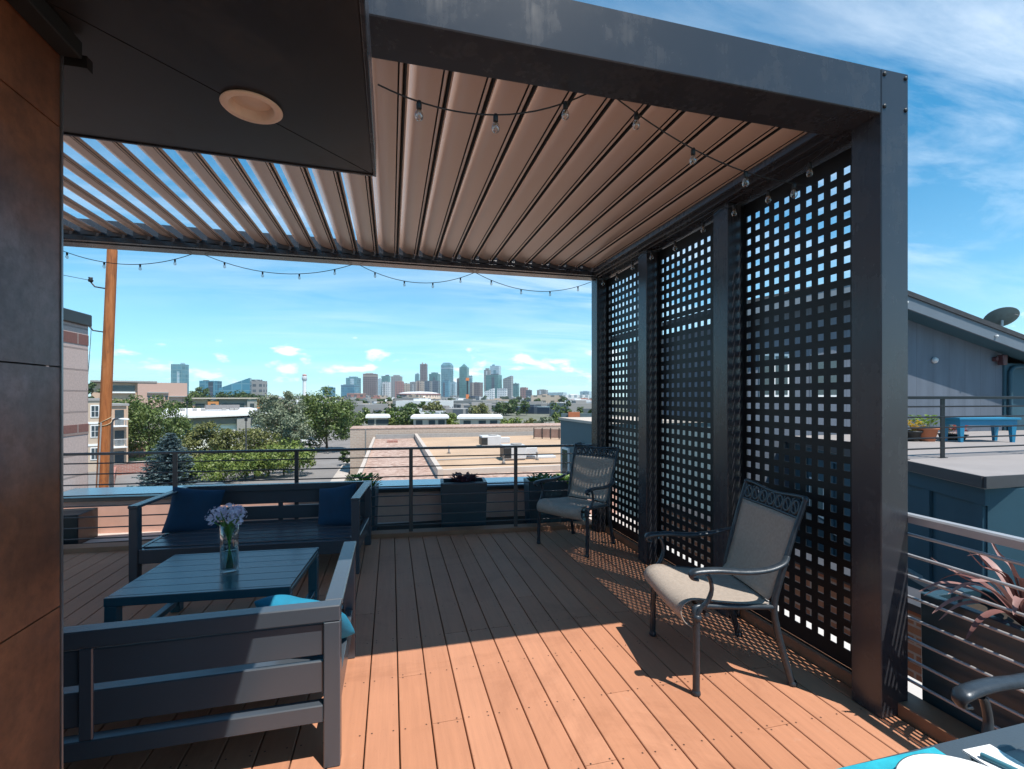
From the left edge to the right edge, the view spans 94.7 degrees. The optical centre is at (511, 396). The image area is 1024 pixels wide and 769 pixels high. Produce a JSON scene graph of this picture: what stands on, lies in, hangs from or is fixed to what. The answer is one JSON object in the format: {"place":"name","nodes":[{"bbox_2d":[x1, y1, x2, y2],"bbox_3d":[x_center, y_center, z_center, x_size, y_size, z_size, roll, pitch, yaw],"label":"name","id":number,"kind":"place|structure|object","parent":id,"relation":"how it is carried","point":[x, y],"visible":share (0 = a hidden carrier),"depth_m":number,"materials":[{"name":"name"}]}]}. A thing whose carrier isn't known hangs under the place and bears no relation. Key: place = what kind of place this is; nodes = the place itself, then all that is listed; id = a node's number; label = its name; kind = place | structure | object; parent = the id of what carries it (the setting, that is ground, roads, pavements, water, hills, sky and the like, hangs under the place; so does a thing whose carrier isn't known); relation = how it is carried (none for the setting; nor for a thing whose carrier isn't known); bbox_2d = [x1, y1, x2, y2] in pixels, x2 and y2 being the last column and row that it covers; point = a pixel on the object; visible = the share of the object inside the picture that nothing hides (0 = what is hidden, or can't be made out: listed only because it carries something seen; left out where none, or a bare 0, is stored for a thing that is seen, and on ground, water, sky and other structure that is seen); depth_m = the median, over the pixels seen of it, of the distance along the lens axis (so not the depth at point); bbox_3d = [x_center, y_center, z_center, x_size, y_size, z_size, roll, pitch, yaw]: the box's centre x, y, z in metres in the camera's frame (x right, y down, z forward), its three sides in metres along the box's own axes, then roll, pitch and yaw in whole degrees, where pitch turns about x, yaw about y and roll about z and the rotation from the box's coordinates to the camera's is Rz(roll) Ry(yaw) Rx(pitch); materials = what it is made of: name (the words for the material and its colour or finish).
{"place":"outdoors","nodes":[
{"label":"outdoors","id":0,"kind":"place"},
{"bbox_2d":[171,363,188,392],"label":"skyscraper","id":1,"kind":"structure","parent":0,"point":[180,373],"depth_m":941.24,"materials":[{"name":"teal glass"}]},
{"bbox_2d":[0,0,375,768],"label":"house","id":2,"kind":"structure","parent":0,"point":[286,82],"depth_m":1.10,"materials":[{"name":"orange ceramic"}]},
{"bbox_2d":[80,516,591,768],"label":"deck underlay","id":3,"kind":"object","parent":2,"relation":"on","point":[440,525],"depth_m":5.00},
{"bbox_2d":[440,477,486,526],"bbox_3d":[-0.574,1.260,5.562,0.530,0.560,0.340,0,0,-9],"label":"planter","id":4,"kind":"object","parent":3,"relation":"on","point":[463,498],"visible":0.81,"depth_m":5.40,"materials":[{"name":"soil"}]},
{"bbox_2d":[449,472,477,482],"bbox_3d":[-0.569,0.972,5.563,0.379,0.156,0.363,0,0,-14],"label":"lettuce plant","id":5,"kind":"object","parent":4,"relation":"on","point":[464,478],"visible":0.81,"depth_m":5.53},
{"bbox_2d":[63,528,938,768],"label":"deck","id":6,"kind":"structure","parent":3,"relation":"on","point":[559,657],"depth_m":2.51,"materials":[{"name":"wood"}]},
{"bbox_2d":[63,541,356,767],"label":"sofa","id":7,"kind":"object","parent":6,"relation":"on","point":[117,671],"visible":0.92,"depth_m":1.82,"materials":[{"name":"metal"}]},
{"bbox_2d":[254,595,354,638],"bbox_3d":[-0.976,1.059,2.259,0.390,0.137,0.390,10,-36,2],"label":"pillow","id":8,"kind":"object","parent":7,"relation":"on","point":[347,626],"visible":0.24,"depth_m":2.15,"materials":[{"name":"teal fabric"}]},
{"bbox_2d":[103,547,318,622],"bbox_3d":[-1.847,1.308,3.057,0.970,0.385,0.740,0,0,-10],"label":"coffee table","id":9,"kind":"object","parent":6,"relation":"on","point":[174,582],"visible":0.79,"depth_m":2.92,"materials":[{"name":"metal"}]},
{"bbox_2d":[220,524,238,573],"bbox_3d":[-1.806,0.963,3.016,0.108,0.302,0.108,0,0,-14],"label":"vase","id":10,"kind":"object","parent":9,"relation":"on","point":[235,566],"visible":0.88,"depth_m":3.01,"materials":[{"name":"clear glass"}]},
{"bbox_2d":[205,503,246,567],"bbox_3d":[-1.826,0.880,3.016,0.238,0.411,0.211,0,0,-14],"label":"flower bouquet","id":11,"kind":"object","parent":10,"relation":"in","point":[234,511],"visible":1,"depth_m":3.00,"materials":[{"name":"purple plant"}]},
{"bbox_2d":[127,480,371,582],"bbox_3d":[-2.225,1.177,4.270,1.748,0.645,0.866,0,0,-10],"label":"sofa","id":12,"kind":"object","parent":6,"relation":"on","point":[280,533],"visible":0.76,"depth_m":4.18,"materials":[{"name":"metal"}]},
{"bbox_2d":[161,487,224,532],"bbox_3d":[-2.919,1.044,4.340,0.418,0.418,0.134,10,-26,-25],"label":"pillow","id":13,"kind":"object","parent":12,"relation":"on","point":[189,509],"visible":0.88,"depth_m":4.29,"materials":[{"name":"blue fabric"}]},
{"bbox_2d":[318,483,356,524],"bbox_3d":[-1.677,1.050,4.525,0.399,0.399,0.138,-10,-22,10],"label":"pillow","id":14,"kind":"object","parent":12,"relation":"on","point":[334,506],"visible":0.81,"depth_m":4.46,"materials":[{"name":"blue fabric"}]},
{"bbox_2d":[63,0,907,718],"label":"pergola","id":15,"kind":"object","parent":6,"relation":"on","point":[595,188],"visible":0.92,"depth_m":2.76,"materials":[{"name":"brown metal"}]},
{"bbox_2d":[378,84,586,133],"bbox_3d":[-0.068,-1.249,1.983,0.955,0.286,0.034,0,0,-17],"label":"string light","id":16,"kind":"object","parent":15,"relation":"hanging from","point":[419,103],"visible":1,"depth_m":1.97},
{"bbox_2d":[600,142,833,284],"bbox_3d":[1.291,-1.233,3.805,0.034,0.139,2.871,0,0,-14],"label":"string light","id":17,"kind":"object","parent":15,"relation":"hanging from","point":[808,165],"visible":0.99,"depth_m":3.11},
{"bbox_2d":[618,100,816,197],"bbox_3d":[1.019,-1.212,2.316,1.247,0.356,0.034,0,0,-17],"label":"string light","id":18,"kind":"object","parent":15,"relation":"hanging from","point":[693,149],"visible":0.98,"depth_m":2.29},
{"bbox_2d":[63,521,980,743],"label":"deck kerb","id":19,"kind":"structure","parent":6,"relation":"on","point":[937,725],"depth_m":2.87,"materials":[{"name":"wood"}]},
{"bbox_2d":[63,444,591,539],"bbox_3d":[-1.997,1.008,4.972,6.022,0.925,0.060,0,0,-10],"label":"railing","id":20,"kind":"object","parent":19,"relation":"on","point":[296,469],"visible":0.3,"depth_m":5.03,"materials":[{"name":"metal"}]},
{"bbox_2d":[908,512,1023,729],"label":"railing","id":21,"kind":"object","parent":19,"relation":"on","point":[1006,540],"depth_m":2.02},
{"bbox_2d":[533,443,619,557],"bbox_3d":[0.678,1.009,4.825,0.698,0.991,0.683,0,0,44],"label":"patio chair","id":22,"kind":"object","parent":6,"relation":"on","point":[591,478],"visible":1,"depth_m":4.88,"materials":[{"name":"grey metal"}]},
{"bbox_2d":[644,478,808,696],"bbox_3d":[1.179,1.009,2.693,0.683,0.991,0.698,0,0,-4],"label":"patio chair","id":23,"kind":"object","parent":6,"relation":"on","point":[761,539],"visible":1,"depth_m":2.62,"materials":[{"name":"grey metal"}]},
{"bbox_2d":[846,723,1023,766],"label":"dining table","id":24,"kind":"object","parent":6,"relation":"on","point":[1009,740],"depth_m":1.05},
{"bbox_2d":[838,747,944,768],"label":"placemat","id":25,"kind":"object","parent":24,"relation":"on","point":[891,762],"visible":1,"depth_m":0.99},
{"bbox_2d":[895,753,992,768],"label":"plate","id":26,"kind":"object","parent":25,"relation":"on","point":[927,761],"visible":1,"depth_m":0.97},
{"bbox_2d":[962,744,1023,768],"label":"napkin","id":27,"kind":"object","parent":24,"relation":"on","point":[988,749],"visible":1,"depth_m":1.01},
{"bbox_2d":[980,752,1017,768],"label":"knife","id":28,"kind":"object","parent":27,"relation":"on","point":[995,761],"visible":1,"depth_m":0.99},
{"bbox_2d":[951,672,1023,732],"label":"patio chair","id":29,"kind":"object","parent":6,"relation":"on","point":[964,695],"visible":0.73,"depth_m":1.40,"materials":[{"name":"grey metal"}]},
{"bbox_2d":[128,426,286,460],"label":"lawn","id":30,"kind":"structure","parent":0,"point":[138,459],"depth_m":69.03,"materials":[{"name":"green plant"}]},
{"bbox_2d":[115,394,193,460],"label":"tree","id":31,"kind":"object","parent":30,"relation":"on","point":[148,415],"visible":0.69,"depth_m":65.11,"materials":[{"name":"green plant"}]},
{"bbox_2d":[160,405,272,448],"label":"hall","id":32,"kind":"structure","parent":30,"relation":"on","point":[229,416],"depth_m":85.31,"materials":[{"name":"white paint"}]},
{"bbox_2d":[349,407,370,427],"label":"tree","id":33,"kind":"object","parent":30,"relation":"on","point":[360,421],"visible":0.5,"depth_m":103.44,"materials":[{"name":"green plant"}]},
{"bbox_2d":[365,414,389,425],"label":"house","id":34,"kind":"structure","parent":30,"relation":"on","point":[378,419],"depth_m":92.45,"materials":[{"name":"white paint"}]},
{"bbox_2d":[393,407,414,424],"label":"tree","id":35,"kind":"object","parent":30,"relation":"on","point":[402,418],"visible":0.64,"depth_m":95.22,"materials":[{"name":"green plant"}]},
{"bbox_2d":[88,425,349,487],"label":"road","id":36,"kind":"structure","parent":0,"point":[320,463],"depth_m":54.79,"materials":[{"name":"asphalt"}]},
{"bbox_2d":[88,398,128,471],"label":"apartment building","id":37,"kind":"structure","parent":36,"relation":"on","point":[120,427],"depth_m":58.48,"materials":[{"name":"white paint"}]},
{"bbox_2d":[109,418,128,486],"bbox_3d":[-15.820,4.921,18.997,0.796,8.157,0.193,0,0,1],"label":"street lamp","id":38,"kind":"object","parent":36,"relation":"on","point":[111,476],"visible":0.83,"depth_m":18.97,"materials":[{"name":"metal"}]},
{"bbox_2d":[114,461,151,485],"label":"garden wall","id":39,"kind":"structure","parent":36,"relation":"on","point":[126,468],"depth_m":54.80,"materials":[{"name":"red brick"}]},
{"bbox_2d":[126,433,210,486],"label":"spruce tree","id":40,"kind":"object","parent":36,"relation":"on","point":[170,444],"visible":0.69,"depth_m":46.35,"materials":[{"name":"green plant"}]},
{"bbox_2d":[178,420,238,463],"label":"tree","id":41,"kind":"object","parent":36,"relation":"on","point":[201,432],"visible":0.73,"depth_m":57.47,"materials":[{"name":"green plant"}]},
{"bbox_2d":[233,449,272,478],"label":"tree","id":42,"kind":"object","parent":36,"relation":"on","point":[247,456],"visible":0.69,"depth_m":51.04,"materials":[{"name":"green plant"}]},
{"bbox_2d":[227,427,281,458],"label":"tree","id":43,"kind":"object","parent":36,"relation":"on","point":[255,435],"visible":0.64,"depth_m":59.60,"materials":[{"name":"green plant"}]},
{"bbox_2d":[247,391,312,446],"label":"tree","id":44,"kind":"object","parent":36,"relation":"on","point":[275,413],"visible":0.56,"depth_m":70.95,"materials":[{"name":"green plant"}]},
{"bbox_2d":[251,437,316,475],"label":"tree","id":45,"kind":"object","parent":36,"relation":"on","point":[282,464],"visible":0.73,"depth_m":52.62,"materials":[{"name":"green plant"}]},
{"bbox_2d":[272,413,315,446],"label":"tree","id":46,"kind":"object","parent":36,"relation":"on","point":[294,428],"visible":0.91,"depth_m":63.36,"materials":[{"name":"green plant"}]},
{"bbox_2d":[128,454,349,481],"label":"pavement","id":47,"kind":"structure","parent":0,"point":[340,473],"depth_m":55.45,"materials":[{"name":"concrete"}]},
{"bbox_2d":[341,384,358,396],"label":"skyscraper","id":48,"kind":"structure","parent":0,"point":[345,389],"depth_m":1765.01,"materials":[{"name":"blue glass"}]},
{"bbox_2d":[84,513,634,542],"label":"ledge floor","id":49,"kind":"structure","parent":0,"point":[119,535],"depth_m":5.30,"materials":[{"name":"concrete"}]},
{"bbox_2d":[63,507,97,544],"bbox_3d":[-4.819,1.364,5.005,0.550,0.360,0.350,0,0,-14],"label":"utility box","id":50,"kind":"object","parent":49,"relation":"on","point":[79,523],"visible":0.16,"depth_m":4.97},
{"bbox_2d":[63,476,616,533],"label":"parapet wall","id":51,"kind":"structure","parent":49,"relation":"on","point":[164,509],"depth_m":5.81,"materials":[{"name":"pink paint"}]},
{"bbox_2d":[360,482,378,530],"bbox_3d":[-1.827,1.270,5.313,0.600,0.540,0.340,0,0,-9],"label":"planter","id":52,"kind":"object","parent":49,"relation":"on","point":[375,491],"visible":0.15,"depth_m":5.22,"materials":[{"name":"metal"}]},
{"bbox_2d":[345,472,382,485],"bbox_3d":[-1.679,0.963,5.348,0.440,0.213,0.423,0,0,-14],"label":"lime plant","id":53,"kind":"object","parent":52,"relation":"on","point":[363,475],"visible":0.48,"depth_m":5.38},
{"bbox_2d":[523,477,586,523],"bbox_3d":[0.524,1.270,5.729,0.720,0.540,0.340,0,0,-9],"label":"planter","id":54,"kind":"object","parent":49,"relation":"on","point":[529,505],"visible":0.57,"depth_m":5.55,"materials":[{"name":"metal"}]},
{"bbox_2d":[667,546,921,698],"bbox_3d":[2.304,1.680,1.907,0.490,0.080,8.550,0,0,-14],"label":"roof ledge","id":55,"kind":"object","parent":49,"relation":"attached to","point":[913,689],"depth_m":3.17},
{"bbox_2d":[921,585,1023,732],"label":"planter","id":56,"kind":"object","parent":55,"relation":"on","point":[1001,644],"visible":0.56,"depth_m":2.09,"materials":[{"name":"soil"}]},
{"bbox_2d":[920,529,1023,639],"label":"spiky plant","id":57,"kind":"object","parent":56,"relation":"on","point":[1013,600],"visible":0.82,"depth_m":2.02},
{"bbox_2d":[363,373,377,394],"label":"skyscraper","id":58,"kind":"structure","parent":0,"point":[370,383],"depth_m":1974.39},
{"bbox_2d":[138,400,626,480],"bbox_3d":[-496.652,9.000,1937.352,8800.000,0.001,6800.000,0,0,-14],"label":"ground","id":59,"kind":"structure","parent":0,"point":[523,416],"depth_m":217.85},
{"bbox_2d":[47,308,91,491],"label":"masonry building","id":60,"kind":"structure","parent":59,"relation":"on","point":[76,324],"depth_m":5.79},
{"bbox_2d":[88,249,117,487],"bbox_3d":[-8.116,3.001,9.249,0.624,12.006,0.275,0,0,-14],"label":"utility pole","id":61,"kind":"object","parent":59,"relation":"on","point":[105,409],"visible":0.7,"depth_m":9.24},
{"bbox_2d":[90,380,186,408],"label":"apartment building","id":62,"kind":"structure","parent":59,"relation":"on","point":[123,390],"depth_m":225.58,"materials":[{"name":"beige concrete"}]},
{"bbox_2d":[157,396,199,410],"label":"tree","id":63,"kind":"object","parent":59,"relation":"on","point":[182,404],"visible":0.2,"depth_m":139.53,"materials":[{"name":"green plant"}]},
{"bbox_2d":[199,380,221,397],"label":"office block","id":64,"kind":"structure","parent":59,"relation":"on","point":[213,386],"depth_m":633.07,"materials":[{"name":"blue glass"}]},
{"bbox_2d":[179,447,255,480],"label":"tree","id":65,"kind":"object","parent":59,"relation":"on","point":[210,466],"visible":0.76,"depth_m":48.66,"materials":[{"name":"green plant"}]},
{"bbox_2d":[213,390,249,400],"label":"tree","id":66,"kind":"object","parent":59,"relation":"on","point":[227,395],"visible":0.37,"depth_m":296.96,"materials":[{"name":"green plant"}]},
{"bbox_2d":[219,378,251,394],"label":"office block","id":67,"kind":"structure","parent":59,"relation":"on","point":[245,385],"depth_m":614.04,"materials":[{"name":"blue glass"}]},
{"bbox_2d":[192,398,281,417],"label":"apartment building","id":68,"kind":"structure","parent":59,"relation":"on","point":[241,402],"depth_m":150.03,"materials":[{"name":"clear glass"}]},
{"bbox_2d":[252,380,266,395],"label":"office block","id":69,"kind":"structure","parent":59,"relation":"on","point":[259,387],"depth_m":691.51,"materials":[{"name":"grey stone"}]},
{"bbox_2d":[290,386,359,451],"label":"tree","id":70,"kind":"object","parent":59,"relation":"on","point":[339,410],"visible":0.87,"depth_m":76.40,"materials":[{"name":"green plant"}]},
{"bbox_2d":[335,401,387,421],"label":"distant building","id":71,"kind":"structure","parent":59,"relation":"on","point":[372,407],"depth_m":177.56,"materials":[{"name":"concrete"}]},
{"bbox_2d":[143,395,591,426],"bbox_3d":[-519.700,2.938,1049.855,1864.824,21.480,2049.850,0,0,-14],"label":"distant trees","id":72,"kind":"object","parent":59,"relation":"on","point":[515,402],"visible":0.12,"depth_m":219.35,"materials":[{"name":"green plant"}]},
{"bbox_2d":[397,392,440,399],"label":"arena","id":73,"kind":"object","parent":59,"relation":"on","point":[432,395],"visible":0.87,"depth_m":1111.58,"materials":[{"name":"white paint"}]},
{"bbox_2d":[396,398,452,407],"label":"distant building","id":74,"kind":"structure","parent":59,"relation":"on","point":[417,401],"depth_m":235.84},
{"bbox_2d":[423,405,470,418],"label":"distant building","id":75,"kind":"structure","parent":59,"relation":"on","point":[456,411],"depth_m":191.63,"materials":[{"name":"concrete"}]},
{"bbox_2d":[468,402,491,413],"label":"tree","id":76,"kind":"object","parent":59,"relation":"on","point":[483,409],"visible":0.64,"depth_m":178.20,"materials":[{"name":"green plant"}]},
{"bbox_2d":[491,401,515,414],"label":"tree","id":77,"kind":"object","parent":59,"relation":"on","point":[499,408],"visible":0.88,"depth_m":226.75,"materials":[{"name":"green plant"}]},
{"bbox_2d":[558,417,709,520],"bbox_3d":[2.076,3.935,8.104,2.352,7.130,1.490,0,0,-14],"label":"stair bulkhead","id":78,"kind":"object","parent":59,"relation":"on","point":[577,430],"visible":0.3,"depth_m":7.59,"materials":[{"name":"blue paint"}]},
{"bbox_2d":[562,447,569,475],"bbox_3d":[0.940,1.150,8.242,0.046,0.540,0.340,0,0,-14],"label":"window","id":79,"kind":"structure","parent":78,"relation":"in","point":[565,457],"depth_m":8.19,"materials":[{"name":"glass"}]},
{"bbox_2d":[788,443,1023,593],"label":"house","id":80,"kind":"structure","parent":59,"relation":"on","point":[1000,510],"depth_m":6.60,"materials":[{"name":"teal"}]},
{"bbox_2d":[788,430,1023,488],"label":"neighbour terrace","id":81,"kind":"structure","parent":80,"relation":"on","point":[991,461],"depth_m":8.21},
{"bbox_2d":[795,443,1023,488],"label":"terrace edge","id":82,"kind":"object","parent":81,"relation":"on","point":[988,482],"visible":0.63,"depth_m":6.11,"materials":[{"name":"concrete"}]},
{"bbox_2d":[912,426,939,441],"bbox_3d":[9.386,0.840,10.727,0.518,0.320,0.518,0,0,-14],"label":"flower pot","id":83,"kind":"object","parent":81,"relation":"on","point":[930,432],"visible":0.65,"depth_m":10.55,"materials":[{"name":"ceramic"}]},
{"bbox_2d":[908,414,939,426],"bbox_3d":[9.398,0.565,10.721,0.644,0.358,0.655,0,0,-14],"label":"potted plant","id":84,"kind":"object","parent":83,"relation":"in","point":[924,421],"visible":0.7,"depth_m":10.69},
{"bbox_2d":[908,396,1023,459],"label":"railing","id":85,"kind":"object","parent":81,"relation":"on","point":[942,427],"visible":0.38,"depth_m":7.79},
{"bbox_2d":[939,417,1020,441],"bbox_3d":[10.472,0.728,10.607,1.360,0.545,0.560,0,0,0],"label":"table","id":86,"kind":"object","parent":81,"relation":"on","point":[964,421],"visible":0.78,"depth_m":10.38,"materials":[{"name":"blue paint"}]},
{"bbox_2d":[411,414,448,424],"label":"house","id":87,"kind":"structure","parent":0,"point":[429,419],"depth_m":88.42,"materials":[{"name":"white paint"}]},
{"bbox_2d":[424,381,439,393],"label":"skyscraper","id":88,"kind":"structure","parent":0,"point":[432,386],"depth_m":1909.47,"materials":[{"name":"blue glass"}]},
{"bbox_2d":[441,363,453,381],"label":"skyscraper","id":89,"kind":"structure","parent":0,"point":[447,371],"depth_m":2083.65,"materials":[{"name":"teal glass"}]},
{"bbox_2d":[350,423,560,473],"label":"brick building","id":90,"kind":"structure","parent":0,"point":[361,436],"depth_m":57.23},
{"bbox_2d":[355,432,560,480],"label":"flat roof building","id":91,"kind":"structure","parent":0,"point":[426,440],"depth_m":37.61,"materials":[{"name":"concrete"}]},
{"bbox_2d":[479,434,509,445],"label":"air conditioner","id":92,"kind":"object","parent":91,"relation":"on","point":[491,440],"visible":0.97,"depth_m":46.07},
{"bbox_2d":[500,443,536,460],"bbox_3d":[0.537,4.225,36.813,2.810,1.250,1.530,0,0,-14],"label":"air conditioner","id":93,"kind":"object","parent":91,"relation":"on","point":[531,450],"visible":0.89,"depth_m":36.12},
{"bbox_2d":[533,427,560,438],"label":"roof fence","id":94,"kind":"object","parent":91,"relation":"on","point":[542,433],"visible":0.58,"depth_m":54.48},
{"bbox_2d":[459,364,468,397],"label":"skyscraper","id":95,"kind":"structure","parent":0,"point":[463,372],"depth_m":2086.91,"materials":[{"name":"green glass"}]},
{"bbox_2d":[453,402,495,411],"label":"distant building","id":96,"kind":"structure","parent":0,"point":[473,404],"depth_m":285.89,"materials":[{"name":"grey stone"}]},
{"bbox_2d":[470,382,482,396],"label":"skyscraper","id":97,"kind":"structure","parent":0,"point":[476,388],"depth_m":1917.00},
{"bbox_2d":[457,414,502,423],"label":"house","id":98,"kind":"structure","parent":0,"point":[479,418],"depth_m":80.44,"materials":[{"name":"white paint"}]},
{"bbox_2d":[486,374,501,397],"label":"skyscraper","id":99,"kind":"structure","parent":0,"point":[494,381],"depth_m":2079.36,"materials":[{"name":"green glass"}]},
{"bbox_2d":[503,376,512,396],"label":"skyscraper","id":100,"kind":"structure","parent":0,"point":[508,383],"depth_m":2085.58,"materials":[{"name":"grey stone"}]},
{"bbox_2d":[512,404,548,413],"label":"distant building","id":101,"kind":"structure","parent":0,"point":[534,409],"depth_m":251.93,"materials":[{"name":"grey glass"}]},
{"bbox_2d":[63,0,1023,397],"label":"sky","id":102,"kind":"structure","parent":0,"point":[962,61],"materials":[{"name":"blue"}]},
{"bbox_2d":[531,394,560,402],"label":"distant building","id":103,"kind":"structure","parent":0,"point":[545,398],"depth_m":607.27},
{"bbox_2d":[549,400,591,415],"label":"distant building","id":104,"kind":"structure","parent":0,"point":[586,408],"depth_m":202.72,"materials":[{"name":"grey stone"}]},
{"bbox_2d":[663,503,922,682],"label":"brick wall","id":105,"kind":"structure","parent":0,"point":[914,648],"depth_m":4.52,"materials":[{"name":"brick"}]},
{"bbox_2d":[612,284,1023,512],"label":"neighbour house","id":106,"kind":"structure","parent":0,"point":[952,351],"depth_m":13.30,"materials":[{"name":"blue"}]},
{"bbox_2d":[759,354,788,396],"bbox_3d":[6.677,-0.550,12.010,0.900,1.100,0.046,0,0,-14],"label":"window","id":107,"kind":"structure","parent":106,"relation":"in","point":[776,356],"depth_m":12.00,"materials":[{"name":"white paint"}]},
{"bbox_2d":[810,355,836,396],"bbox_3d":[8.227,-0.550,12.408,0.900,1.100,0.046,0,0,-14],"label":"window","id":108,"kind":"structure","parent":106,"relation":"in","point":[833,363],"depth_m":12.37,"materials":[{"name":"white paint"}]},
{"bbox_2d":[983,307,1019,326],"bbox_3d":[14.930,-2.129,14.411,0.813,1.181,0.662,0,0,19],"label":"satellite dish","id":109,"kind":"object","parent":106,"relation":"attached to","point":[1003,316],"visible":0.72,"depth_m":14.28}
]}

